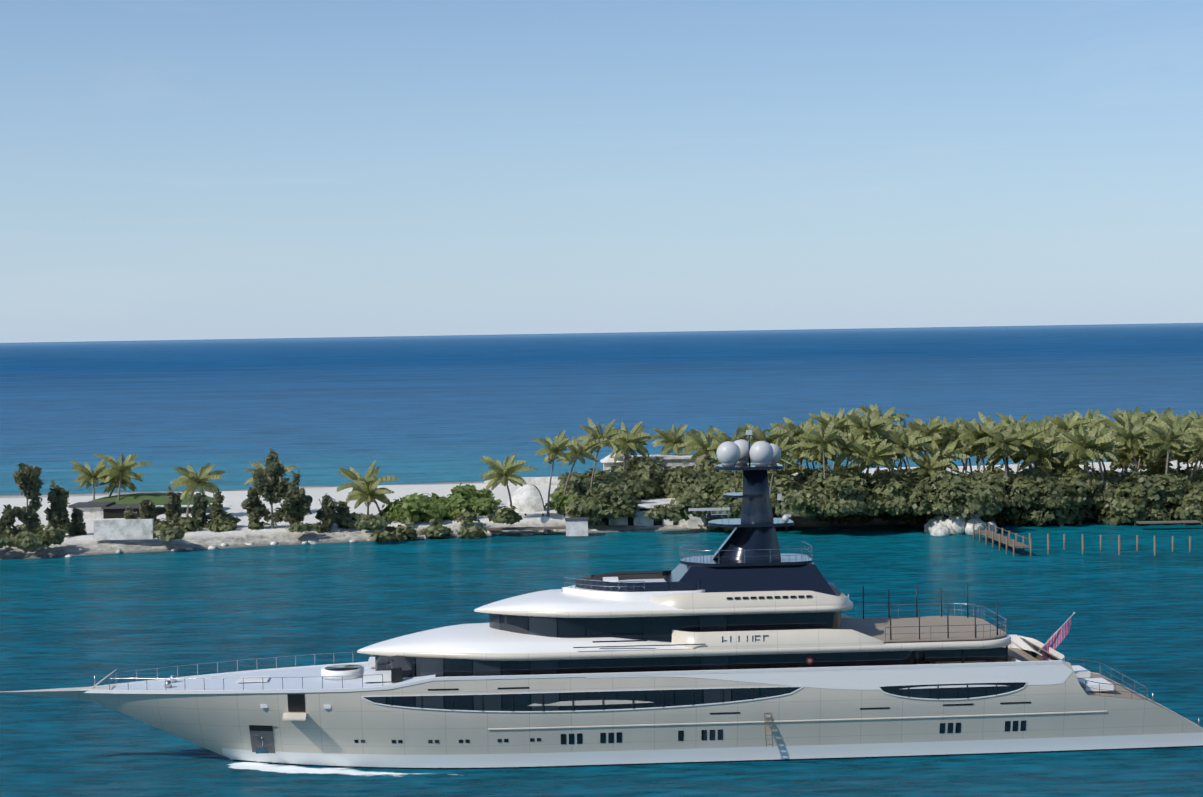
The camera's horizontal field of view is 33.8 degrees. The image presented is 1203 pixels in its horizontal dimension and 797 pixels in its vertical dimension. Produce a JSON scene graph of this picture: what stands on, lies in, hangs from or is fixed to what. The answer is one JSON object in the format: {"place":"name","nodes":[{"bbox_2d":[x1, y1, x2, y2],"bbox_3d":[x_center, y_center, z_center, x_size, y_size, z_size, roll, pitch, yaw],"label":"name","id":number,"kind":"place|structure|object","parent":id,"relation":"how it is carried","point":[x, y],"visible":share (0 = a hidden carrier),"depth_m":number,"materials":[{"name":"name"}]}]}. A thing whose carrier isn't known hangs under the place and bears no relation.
{"place":"outdoors","nodes":[
{"label":"outdoors","id":0,"kind":"place"},
{"bbox_2d":[0,323,1202,796],"bbox_3d":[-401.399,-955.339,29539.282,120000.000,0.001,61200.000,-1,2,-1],"label":"water","id":1,"kind":"structure","parent":0,"point":[406,409],"depth_m":304.54,"materials":[{"name":"blue liquid"}]},
{"bbox_2d":[0,430,1202,768],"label":"yacht","id":2,"kind":"object","parent":1,"relation":"on","point":[748,642],"visible":1,"depth_m":153.16,"materials":[{"name":"paint"}]},
{"bbox_2d":[0,460,1202,559],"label":"island","id":3,"kind":"structure","parent":0,"point":[241,535],"depth_m":332.90,"materials":[{"name":"beige sand"}]},
{"bbox_2d":[0,448,586,536],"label":"trees","id":4,"kind":"object","parent":3,"relation":"on","point":[296,503],"depth_m":323.56,"materials":[{"name":"green plant"}]},
{"bbox_2d":[378,483,597,523],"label":"bushes","id":5,"kind":"object","parent":3,"relation":"on","point":[414,508],"visible":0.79,"depth_m":336.42,"materials":[{"name":"green plant"}]},
{"bbox_2d":[0,453,1202,548],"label":"shrubs","id":6,"kind":"object","parent":3,"relation":"on","point":[1038,495],"visible":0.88,"depth_m":326.84,"materials":[{"name":"green plant"}]},
{"bbox_2d":[5,453,1200,556],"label":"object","id":7,"kind":"object","parent":3,"relation":"on","point":[527,497],"visible":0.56,"depth_m":329.43,"materials":[{"name":"paint"}]},
{"bbox_2d":[71,404,1202,516],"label":"palm","id":8,"kind":"object","parent":3,"relation":"on","point":[887,441],"depth_m":338.93,"materials":[{"name":"green plant"}]},
{"bbox_2d":[0,0,1202,342],"label":"sky","id":9,"kind":"structure","parent":0,"point":[170,169],"materials":[{"name":"blue"}]}
]}

